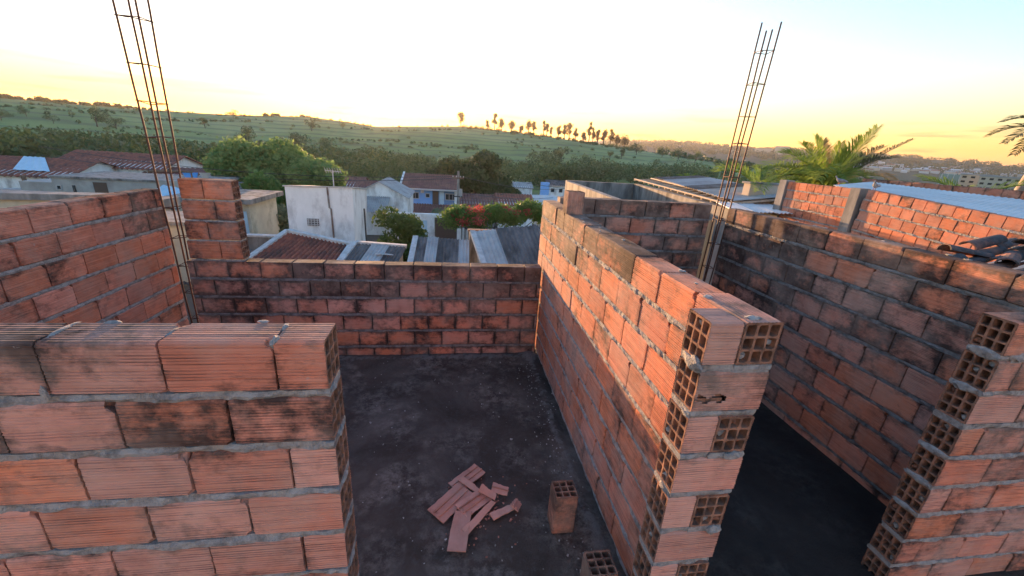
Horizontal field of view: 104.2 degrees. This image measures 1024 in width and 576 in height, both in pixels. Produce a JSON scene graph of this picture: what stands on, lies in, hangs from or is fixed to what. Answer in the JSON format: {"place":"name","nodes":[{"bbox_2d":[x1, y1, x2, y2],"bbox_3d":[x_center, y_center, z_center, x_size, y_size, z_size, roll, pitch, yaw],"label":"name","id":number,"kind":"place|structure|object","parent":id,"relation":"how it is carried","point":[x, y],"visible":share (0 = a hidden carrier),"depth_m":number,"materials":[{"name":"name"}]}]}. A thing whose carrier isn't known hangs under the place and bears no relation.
{"place":"outdoors","nodes":[
{"label":"outdoors","id":0,"kind":"place"},
{"bbox_2d":[0,190,103,207],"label":"parapet wall","id":1,"kind":"structure","parent":0,"point":[12,198],"depth_m":10.20,"materials":[{"name":"concrete"}]},
{"bbox_2d":[19,171,238,210],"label":"long house","id":2,"kind":"structure","parent":0,"point":[102,182],"depth_m":30.28,"materials":[{"name":"paint"}]},
{"bbox_2d":[92,182,108,192],"bbox_3d":[-31.214,-7.270,30.349,0.900,1.500,0.020,1,19,-9],"label":"doorway","id":3,"kind":"structure","parent":2,"relation":"in","point":[99,187],"depth_m":30.22,"materials":[{"name":"brown paint"}]},
{"bbox_2d":[112,0,198,323],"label":"rebar column","id":4,"kind":"structure","parent":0,"point":[157,136],"depth_m":3.74,"materials":[{"name":"metal"}]},
{"bbox_2d":[0,98,1023,323],"bbox_3d":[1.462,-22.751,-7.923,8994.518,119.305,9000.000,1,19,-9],"label":"ground","id":5,"kind":"structure","parent":0,"point":[455,138],"depth_m":384.10,"materials":[{"name":"plant"}]},
{"bbox_2d":[1,175,26,189],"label":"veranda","id":6,"kind":"object","parent":5,"relation":"on","point":[23,177],"visible":0.15,"depth_m":34.10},
{"bbox_2d":[0,155,117,188],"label":"bungalow","id":7,"kind":"object","parent":5,"relation":"on","point":[13,169],"visible":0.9,"depth_m":38.30,"materials":[{"name":"red tile"}]},
{"bbox_2d":[0,189,179,210],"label":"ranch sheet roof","id":8,"kind":"structure","parent":5,"relation":"on","point":[166,201],"depth_m":13.35,"materials":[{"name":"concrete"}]},
{"bbox_2d":[87,106,105,126],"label":"tree","id":9,"kind":"object","parent":5,"relation":"on","point":[94,111],"visible":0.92,"depth_m":277.46,"materials":[{"name":"green plant"}]},
{"bbox_2d":[100,112,125,128],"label":"tree","id":10,"kind":"object","parent":5,"relation":"on","point":[113,119],"visible":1,"depth_m":277.37,"materials":[{"name":"green plant"}]},
{"bbox_2d":[58,149,202,172],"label":"bungalow","id":11,"kind":"object","parent":5,"relation":"on","point":[183,160],"visible":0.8,"depth_m":44.53,"materials":[{"name":"red tile"}]},
{"bbox_2d":[0,93,304,115],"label":"ridge trees","id":12,"kind":"object","parent":5,"relation":"on","point":[41,98],"visible":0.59,"depth_m":451.91,"materials":[{"name":"green plant"}]},
{"bbox_2d":[157,185,179,210],"bbox_3d":[-17.967,-3.343,21.273,1.702,4.059,1.220,1,19,-9],"label":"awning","id":13,"kind":"object","parent":5,"relation":"on","point":[164,190],"visible":0.25,"depth_m":20.88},
{"bbox_2d":[142,167,210,175],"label":"bungalow","id":14,"kind":"object","parent":5,"relation":"on","point":[197,170],"visible":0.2,"depth_m":44.79,"materials":[{"name":"tile"}]},
{"bbox_2d":[147,170,210,187],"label":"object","id":15,"kind":"object","parent":5,"relation":"on","point":[190,174],"visible":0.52,"depth_m":21.97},
{"bbox_2d":[166,211,199,322],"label":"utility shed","id":16,"kind":"structure","parent":5,"relation":"on","point":[173,227],"depth_m":11.92,"materials":[{"name":"concrete"}]},
{"bbox_2d":[180,249,255,322],"bbox_3d":[-9.940,0.026,13.676,3.200,2.067,3.005,1,19,-9],"label":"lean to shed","id":17,"kind":"object","parent":5,"relation":"on","point":[187,283],"visible":0.01,"depth_m":12.41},
{"bbox_2d":[167,189,283,233],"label":"utility shed","id":18,"kind":"structure","parent":5,"relation":"on","point":[260,211],"depth_m":19.57,"materials":[{"name":"paint"}]},
{"bbox_2d":[243,211,249,232],"bbox_3d":[-12.620,-2.818,18.558,0.680,1.500,0.035,1,19,-9],"label":"door","id":19,"kind":"structure","parent":18,"relation":"in","point":[245,219],"depth_m":18.49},
{"bbox_2d":[234,125,256,141],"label":"tree","id":20,"kind":"object","parent":5,"relation":"on","point":[247,133],"visible":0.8,"depth_m":274.61,"materials":[{"name":"green plant"}]},
{"bbox_2d":[197,134,308,184],"bbox_3d":[-25.584,-11.072,41.043,10.395,8.970,9.543,1,19,-9],"label":"mango tree","id":21,"kind":"object","parent":5,"relation":"on","point":[234,155],"visible":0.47,"depth_m":38.64,"materials":[{"name":"green plant"}]},
{"bbox_2d":[246,233,276,249],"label":"yard wall","id":22,"kind":"structure","parent":5,"relation":"on","point":[255,241],"depth_m":15.49,"materials":[{"name":"concrete"}]},
{"bbox_2d":[238,171,286,205],"bbox_3d":[-20.016,-7.036,33.083,5.448,5.238,4.608,15,22,30],"label":"shade tree","id":23,"kind":"object","parent":5,"relation":"on","point":[258,181],"visible":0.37,"depth_m":31.32,"materials":[{"name":"green plant"}]},
{"bbox_2d":[276,203,288,231],"bbox_3d":[-13.441,-3.075,22.740,3.600,3.752,3.268,1,19,-9],"label":"bush","id":24,"kind":"object","parent":5,"relation":"on","point":[282,216],"visible":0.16,"depth_m":21.66,"materials":[{"name":"green plant"}]},
{"bbox_2d":[287,132,311,145],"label":"tree","id":25,"kind":"object","parent":5,"relation":"on","point":[296,139],"visible":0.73,"depth_m":276.34,"materials":[{"name":"green plant"}]},
{"bbox_2d":[249,229,350,259],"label":"tiled roof house","id":26,"kind":"structure","parent":5,"relation":"on","point":[290,244],"depth_m":12.62,"materials":[{"name":"red tile"}]},
{"bbox_2d":[304,118,318,128],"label":"tree","id":27,"kind":"object","parent":5,"relation":"on","point":[313,124],"visible":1,"depth_m":374.54,"materials":[{"name":"green plant"}]},
{"bbox_2d":[279,153,348,186],"bbox_3d":[-19.686,-9.775,40.737,6.436,7.432,6.844,1,19,-9],"label":"mango tree","id":28,"kind":"object","parent":5,"relation":"on","point":[307,165],"visible":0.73,"depth_m":38.39,"materials":[{"name":"green plant"}]},
{"bbox_2d":[309,136,335,149],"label":"tree","id":29,"kind":"object","parent":5,"relation":"on","point":[325,143],"visible":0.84,"depth_m":275.53,"materials":[{"name":"green plant"}]},
{"bbox_2d":[282,185,367,241],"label":"tower house","id":30,"kind":"structure","parent":5,"relation":"on","point":[336,212],"depth_m":16.05,"materials":[{"name":"paint"}]},
{"bbox_2d":[0,96,658,163],"bbox_3d":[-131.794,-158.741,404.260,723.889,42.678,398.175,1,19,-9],"label":"field scrub","id":31,"kind":"object","parent":5,"relation":"on","point":[513,132],"visible":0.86,"depth_m":388.61,"materials":[{"name":"green plant"}]},
{"bbox_2d":[343,176,368,186],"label":"bungalow","id":32,"kind":"object","parent":5,"relation":"on","point":[351,183],"visible":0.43,"depth_m":48.24,"materials":[{"name":"tile"}]},
{"bbox_2d":[338,240,406,261],"bbox_3d":[-4.188,0.228,12.113,1.854,3.010,1.635,1,19,-9],"label":"lean to shed","id":33,"kind":"object","parent":5,"relation":"on","point":[356,250],"visible":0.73,"depth_m":11.88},
{"bbox_2d":[355,179,398,187],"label":"bungalow","id":34,"kind":"object","parent":5,"relation":"on","point":[362,184],"visible":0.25,"depth_m":44.74,"materials":[{"name":"tile"}]},
{"bbox_2d":[366,178,414,235],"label":"gabled house","id":35,"kind":"structure","parent":5,"relation":"on","point":[397,195],"depth_m":34.92,"materials":[{"name":"paint"}]},
{"bbox_2d":[371,204,427,261],"bbox_3d":[-6.121,-2.627,22.316,3.362,3.871,3.279,1,19,-9],"label":"bush","id":36,"kind":"object","parent":5,"relation":"on","point":[405,228],"visible":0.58,"depth_m":21.64,"materials":[{"name":"green plant"}]},
{"bbox_2d":[392,212,460,239],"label":"yard wall","id":37,"kind":"structure","parent":5,"relation":"on","point":[431,225],"depth_m":29.75,"materials":[{"name":"paint"}]},
{"bbox_2d":[400,171,456,207],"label":"two storey house","id":38,"kind":"structure","parent":5,"relation":"on","point":[439,190],"depth_m":43.54,"materials":[{"name":"tile"}]},
{"bbox_2d":[433,191,438,204],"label":"door","id":39,"kind":"structure","parent":38,"relation":"in","point":[435,193],"depth_m":43.43,"materials":[{"name":"brown paint"}]},
{"bbox_2d":[439,191,443,204],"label":"door","id":40,"kind":"structure","parent":38,"relation":"in","point":[441,194],"depth_m":43.53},
{"bbox_2d":[413,203,451,212],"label":"veranda","id":41,"kind":"object","parent":5,"relation":"on","point":[422,208],"visible":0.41,"depth_m":41.76,"materials":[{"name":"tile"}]},
{"bbox_2d":[407,235,468,268],"bbox_3d":[-2.230,0.176,12.264,1.800,3.247,1.671,1,19,-9],"label":"lean to shed","id":42,"kind":"object","parent":5,"relation":"on","point":[435,249],"visible":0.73,"depth_m":11.94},
{"bbox_2d":[431,207,444,218],"bbox_3d":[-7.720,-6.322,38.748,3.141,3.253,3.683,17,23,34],"label":"car","id":43,"kind":"object","parent":5,"relation":"on","point":[436,210],"visible":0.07,"depth_m":38.03,"materials":[{"name":"metal"}]},
{"bbox_2d":[424,157,454,174],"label":"shade tree","id":44,"kind":"object","parent":5,"relation":"on","point":[437,170],"visible":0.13,"depth_m":87.13,"materials":[{"name":"green plant"}]},
{"bbox_2d":[452,171,463,207],"bbox_3d":[-4.808,-7.197,35.317,1.000,6.103,0.320,1,19,-9],"label":"utility pole","id":45,"kind":"object","parent":5,"relation":"on","point":[459,191],"visible":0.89,"depth_m":34.73,"materials":[{"name":"concrete"}]},
{"bbox_2d":[38,146,449,177],"bbox_3d":[-21.991,-10.348,33.830,34.537,1.114,0.048,3,19,-2],"label":"overhead wire","id":46,"kind":"object","parent":45,"relation":"attached to","point":[230,170],"visible":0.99,"depth_m":33.89,"materials":[{"name":"grey"}]},
{"bbox_2d":[41,155,451,180],"bbox_3d":[-22.019,-9.907,33.983,34.537,1.048,0.048,3,19,-2],"label":"overhead wire","id":47,"kind":"object","parent":45,"relation":"attached to","point":[284,179],"visible":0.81,"depth_m":34.32,"materials":[{"name":"grey"}]},
{"bbox_2d":[441,149,511,194],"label":"shade tree","id":48,"kind":"object","parent":5,"relation":"on","point":[484,165],"visible":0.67,"depth_m":68.44,"materials":[{"name":"green plant"}]},
{"bbox_2d":[460,193,495,226],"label":"bungalow","id":49,"kind":"object","parent":5,"relation":"on","point":[470,199],"visible":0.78,"depth_m":47.14,"materials":[{"name":"tile"}]},
{"bbox_2d":[468,228,491,263],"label":"yard wall","id":50,"kind":"structure","parent":5,"relation":"on","point":[472,255],"depth_m":13.60,"materials":[{"name":"concrete"}]},
{"bbox_2d":[436,197,542,233],"bbox_3d":[-0.962,-3.646,25.373,7.621,4.240,2.515,-1,20,-13],"label":"bougainvillea","id":51,"kind":"object","parent":5,"relation":"on","point":[480,216],"visible":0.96,"depth_m":24.49,"materials":[{"name":"green plant"}]},
{"bbox_2d":[470,225,539,263],"bbox_3d":[-0.147,0.107,12.141,2.258,3.709,2.435,1,19,-9],"label":"lean to shed","id":52,"kind":"object","parent":5,"relation":"on","point":[512,245],"visible":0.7,"depth_m":11.92,"materials":[{"name":"metal"}]},
{"bbox_2d":[0,124,1013,189],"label":"woodland","id":53,"kind":"object","parent":5,"relation":"on","point":[27,142],"visible":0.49,"depth_m":144.84,"materials":[{"name":"green plant"}]},
{"bbox_2d":[504,186,521,193],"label":"shade tree","id":54,"kind":"object","parent":5,"relation":"on","point":[510,190],"visible":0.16,"depth_m":61.01,"materials":[{"name":"green plant"}]},
{"bbox_2d":[494,193,533,227],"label":"bungalow","id":55,"kind":"object","parent":5,"relation":"on","point":[505,199],"visible":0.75,"depth_m":46.98,"materials":[{"name":"red tile"}]},
{"bbox_2d":[511,181,533,194],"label":"pale house","id":56,"kind":"structure","parent":5,"relation":"on","point":[523,186],"depth_m":67.51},
{"bbox_2d":[532,195,557,227],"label":"carport","id":57,"kind":"object","parent":5,"relation":"on","point":[546,197],"visible":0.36,"depth_m":52.72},
{"bbox_2d":[542,167,569,181],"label":"shade tree","id":58,"kind":"object","parent":5,"relation":"on","point":[562,174],"visible":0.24,"depth_m":72.17,"materials":[{"name":"green plant"}]},
{"bbox_2d":[553,146,569,160],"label":"tree","id":59,"kind":"object","parent":5,"relation":"on","point":[558,152],"visible":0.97,"depth_m":342.90,"materials":[{"name":"green plant"}]},
{"bbox_2d":[619,134,629,146],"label":"eucalyptus tree","id":60,"kind":"object","parent":5,"relation":"on","point":[624,140],"visible":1,"depth_m":587.56,"materials":[{"name":"green plant"}]},
{"bbox_2d":[629,143,643,154],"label":"tree","id":61,"kind":"object","parent":5,"relation":"on","point":[636,148],"visible":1,"depth_m":459.60,"materials":[{"name":"green plant"}]},
{"bbox_2d":[565,180,728,284],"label":"unroofed building","id":62,"kind":"structure","parent":5,"relation":"on","point":[628,191],"depth_m":13.31,"materials":[{"name":"concrete"}]},
{"bbox_2d":[656,146,669,154],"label":"tree","id":63,"kind":"object","parent":5,"relation":"on","point":[662,150],"visible":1,"depth_m":470.23,"materials":[{"name":"green plant"}]},
{"bbox_2d":[686,151,706,162],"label":"tree","id":64,"kind":"object","parent":5,"relation":"on","point":[699,154],"visible":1,"depth_m":446.87,"materials":[{"name":"green plant"}]},
{"bbox_2d":[634,175,775,213],"bbox_3d":[6.254,-1.026,13.831,2.808,5.312,6.757,2,19,-3],"label":"rafter frame","id":65,"kind":"object","parent":5,"relation":"on","point":[704,188],"visible":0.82,"depth_m":12.67,"materials":[{"name":"metal"}]},
{"bbox_2d":[716,202,792,217],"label":"sheet roof","id":66,"kind":"structure","parent":5,"relation":"on","point":[765,209],"depth_m":9.27,"materials":[{"name":"metal"}]},
{"bbox_2d":[742,181,778,204],"bbox_3d":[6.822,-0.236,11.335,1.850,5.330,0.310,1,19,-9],"label":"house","id":67,"kind":"structure","parent":5,"relation":"on","point":[748,190],"depth_m":10.35,"materials":[{"name":"paint"}]},
{"bbox_2d":[707,160,818,203],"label":"trees","id":68,"kind":"object","parent":5,"relation":"on","point":[750,177],"visible":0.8,"depth_m":11.05,"materials":[{"name":"green plant"}]},
{"bbox_2d":[774,146,789,154],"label":"building","id":69,"kind":"structure","parent":5,"relation":"on","point":[779,148],"depth_m":1476.55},
{"bbox_2d":[771,179,794,216],"bbox_3d":[6.070,0.093,9.885,0.220,5.370,0.190,1,19,-9],"label":"concrete post","id":70,"kind":"object","parent":5,"relation":"on","point":[780,194],"visible":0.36,"depth_m":9.07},
{"bbox_2d":[602,138,1023,182],"bbox_3d":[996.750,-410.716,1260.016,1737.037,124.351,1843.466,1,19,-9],"label":"distant trees","id":71,"kind":"object","parent":5,"relation":"on","point":[764,155],"visible":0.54,"depth_m":1331.01,"materials":[{"name":"green plant"}]},
{"bbox_2d":[750,124,915,185],"bbox_3d":[9.841,-1.821,13.628,7.558,7.389,3.013,-9,23,-32],"label":"coconut palm","id":72,"kind":"object","parent":5,"relation":"on","point":[827,170],"visible":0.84,"depth_m":12.63,"materials":[{"name":"green plant"}]},
{"bbox_2d":[837,187,870,232],"bbox_3d":[6.306,0.678,8.263,0.220,5.360,0.190,1,19,-9],"label":"concrete post","id":73,"kind":"object","parent":5,"relation":"on","point":[856,197],"visible":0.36,"depth_m":7.46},
{"bbox_2d":[833,182,1023,218],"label":"metal roof","id":74,"kind":"structure","parent":5,"relation":"on","point":[1012,207],"depth_m":7.61,"materials":[{"name":"metal"}]},
{"bbox_2d":[938,174,960,184],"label":"sports hall","id":75,"kind":"structure","parent":5,"relation":"on","point":[956,177],"depth_m":279.46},
{"bbox_2d":[912,173,1023,188],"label":"trees","id":76,"kind":"object","parent":5,"relation":"on","point":[943,182],"visible":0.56,"depth_m":12.17,"materials":[{"name":"green plant"}]},
{"bbox_2d":[958,173,998,186],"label":"apartment block","id":77,"kind":"structure","parent":5,"relation":"on","point":[965,179],"depth_m":253.81,"materials":[{"name":"beige concrete"}]},
{"bbox_2d":[936,234,1023,270],"bbox_3d":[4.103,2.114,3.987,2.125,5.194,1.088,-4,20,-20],"label":"clay tile heap","id":78,"kind":"object","parent":5,"relation":"on","point":[1011,258],"visible":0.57,"depth_m":3.47,"materials":[{"name":"ceramic"}]},
{"bbox_2d":[976,175,1021,189],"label":"apartment block","id":79,"kind":"structure","parent":5,"relation":"on","point":[986,180],"depth_m":237.55,"materials":[{"name":"white concrete"}]},
{"bbox_2d":[985,114,1023,190],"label":"coconut palm","id":80,"kind":"object","parent":5,"relation":"on","point":[1020,188],"visible":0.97,"depth_m":15.91,"materials":[{"name":"green plant"}]},
{"bbox_3d":[6.333,1.407,8.126,0.130,4.280,4.300,1,19,-9],"label":"wall base","id":81,"kind":"object","parent":5,"relation":"on","visible":0},
{"bbox_2d":[779,182,850,229],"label":"brick wall","id":82,"kind":"structure","parent":81,"relation":"on","point":[816,205],"depth_m":8.23,"materials":[{"name":"brick"}]},
{"bbox_2d":[851,190,1023,262],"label":"brick wall","id":83,"kind":"structure","parent":81,"relation":"on","point":[924,224],"depth_m":6.31,"materials":[{"name":"brick"}]},
{"bbox_2d":[0,0,1023,166],"label":"sky","id":84,"kind":"structure","parent":0,"point":[943,75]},
{"bbox_2d":[540,179,565,197],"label":"two storey house","id":85,"kind":"structure","parent":0,"point":[559,190],"depth_m":60.00,"materials":[{"name":"grey paint"}]},
{"bbox_2d":[339,347,1023,575],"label":"floor","id":86,"kind":"structure","parent":0,"point":[798,504],"depth_m":3.04,"materials":[{"name":"concrete"}]},
{"bbox_2d":[0,188,189,326],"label":"brick wall","id":87,"kind":"structure","parent":86,"relation":"on","point":[100,258],"depth_m":3.23,"materials":[{"name":"brick"}]},
{"bbox_2d":[0,320,358,575],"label":"brick wall","id":88,"kind":"structure","parent":86,"relation":"on","point":[172,449],"depth_m":1.28,"materials":[{"name":"brick"}]},
{"bbox_2d":[177,177,541,354],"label":"brick wall","id":89,"kind":"structure","parent":86,"relation":"on","point":[383,308],"depth_m":4.40,"materials":[{"name":"brick"}]},
{"bbox_2d":[427,483,471,523],"bbox_3d":[-0.422,1.474,2.757,0.154,0.020,0.304,19,24,31],"label":"brick shard","id":90,"kind":"object","parent":86,"relation":"on","point":[443,508],"visible":0.9,"depth_m":2.74,"materials":[{"name":"brick"}]},
{"bbox_2d":[447,510,471,551],"bbox_3d":[-0.333,1.548,2.548,0.120,0.009,0.276,4,23,1],"label":"brick shard","id":91,"kind":"object","parent":86,"relation":"on","point":[458,539],"visible":1,"depth_m":2.52,"materials":[{"name":"ceramic"}]},
{"bbox_2d":[448,464,484,487],"bbox_3d":[-0.334,1.413,2.974,0.131,0.020,0.271,19,24,36],"label":"brick shard","id":92,"kind":"object","parent":86,"relation":"on","point":[473,473],"visible":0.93,"depth_m":3.00,"materials":[{"name":"brick"}]},
{"bbox_2d":[455,491,491,516],"bbox_3d":[-0.259,1.474,2.757,0.124,0.020,0.251,26,23,36],"label":"brick shard","id":93,"kind":"object","parent":86,"relation":"on","point":[475,501],"visible":0.84,"depth_m":2.74,"materials":[{"name":"brick"}]},
{"bbox_2d":[458,475,479,492],"bbox_3d":[-0.296,1.428,2.884,0.202,0.008,0.054,22,32,29],"label":"brick shard","id":94,"kind":"object","parent":93,"relation":"on","point":[469,484],"visible":0.89,"depth_m":2.89,"materials":[{"name":"brick"}]},
{"bbox_2d":[478,484,496,500],"bbox_3d":[-0.168,1.437,2.807,0.134,0.008,0.063,22,41,16],"label":"brick shard","id":95,"kind":"object","parent":93,"relation":"on","point":[485,490],"visible":1,"depth_m":2.80,"materials":[{"name":"brick"}]},
{"bbox_2d":[362,361,591,572],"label":"mortar crumbs","id":96,"kind":"object","parent":86,"relation":"on","point":[496,450],"visible":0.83,"depth_m":3.33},
{"bbox_2d":[461,500,495,534],"bbox_3d":[-0.215,1.518,2.656,0.055,0.009,0.306,33,30,23],"label":"brick shard","id":97,"kind":"object","parent":86,"relation":"on","point":[479,516],"visible":1,"depth_m":2.64,"materials":[{"name":"ceramic"}]},
{"bbox_2d":[445,476,526,557],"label":"clay chips","id":98,"kind":"object","parent":86,"relation":"on","point":[480,526],"visible":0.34,"depth_m":2.67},
{"bbox_2d":[491,482,508,495],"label":"brick shard","id":99,"kind":"object","parent":86,"relation":"on","point":[497,488],"visible":1,"depth_m":2.84,"materials":[{"name":"brick"}]},
{"bbox_2d":[489,505,514,520],"bbox_3d":[-0.048,1.522,2.731,0.213,0.008,0.064,-9,23,-32],"label":"brick shard","id":100,"kind":"object","parent":86,"relation":"on","point":[498,513],"visible":0.81,"depth_m":2.71,"materials":[{"name":"ceramic"}]},
{"bbox_2d":[510,498,521,511],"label":"brick shard","id":101,"kind":"object","parent":86,"relation":"on","point":[515,504],"visible":1,"depth_m":2.75,"materials":[{"name":"brick"}]},
{"bbox_2d":[547,480,577,533],"bbox_3d":[0.332,1.440,2.627,0.150,0.305,0.142,1,19,-9],"label":"hollow brick","id":102,"kind":"object","parent":86,"relation":"on","point":[562,505],"visible":1,"depth_m":2.57,"materials":[{"name":"brick"}]},
{"bbox_2d":[580,549,617,575],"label":"hollow brick","id":103,"kind":"object","parent":86,"relation":"on","point":[598,563],"visible":1,"depth_m":2.14,"materials":[{"name":"brick"}]},
{"bbox_2d":[557,196,711,276],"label":"brick wall","id":104,"kind":"structure","parent":86,"relation":"on","point":[673,233],"depth_m":4.76,"materials":[{"name":"brick"}]},
{"bbox_2d":[535,200,783,575],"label":"brick wall","id":105,"kind":"structure","parent":86,"relation":"on","point":[656,368],"depth_m":2.08,"materials":[{"name":"brick"}]},
{"bbox_2d":[563,190,584,214],"bbox_3d":[0.570,-0.791,3.681,0.157,0.201,0.156,1,19,-9],"label":"hollow brick","id":106,"kind":"object","parent":105,"relation":"on","point":[573,202],"visible":1,"depth_m":3.62,"materials":[{"name":"brick"}]},
{"bbox_2d":[696,220,715,279],"bbox_3d":[2.382,-0.080,5.297,0.340,1.665,0.061,1,19,-9],"label":"formwork board","id":107,"kind":"object","parent":86,"relation":"on","point":[705,245],"visible":0.12,"depth_m":5.13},
{"bbox_2d":[698,22,781,283],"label":"rebar column","id":108,"kind":"structure","parent":86,"relation":"on","point":[732,177],"depth_m":4.55,"materials":[{"name":"metal"}]},
{"bbox_2d":[711,208,1023,506],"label":"brick wall","id":109,"kind":"structure","parent":86,"relation":"on","point":[876,334],"depth_m":3.22,"materials":[{"name":"brick"}]},
{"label":"floor slab","id":110,"kind":"structure","parent":0,"visible":0},
{"bbox_2d":[861,312,1023,575],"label":"brick wall","id":111,"kind":"structure","parent":110,"relation":"on","point":[955,507],"depth_m":2.22,"materials":[{"name":"brick"}]},
{"bbox_3d":[10.626,0.595,9.908,0.130,5.160,6.000,1,19,-9],"label":"wall base","id":112,"kind":"object","parent":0,"visible":0},
{"bbox_2d":[862,178,1023,199],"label":"brick wall","id":113,"kind":"structure","parent":112,"relation":"on","point":[1016,194],"depth_m":9.40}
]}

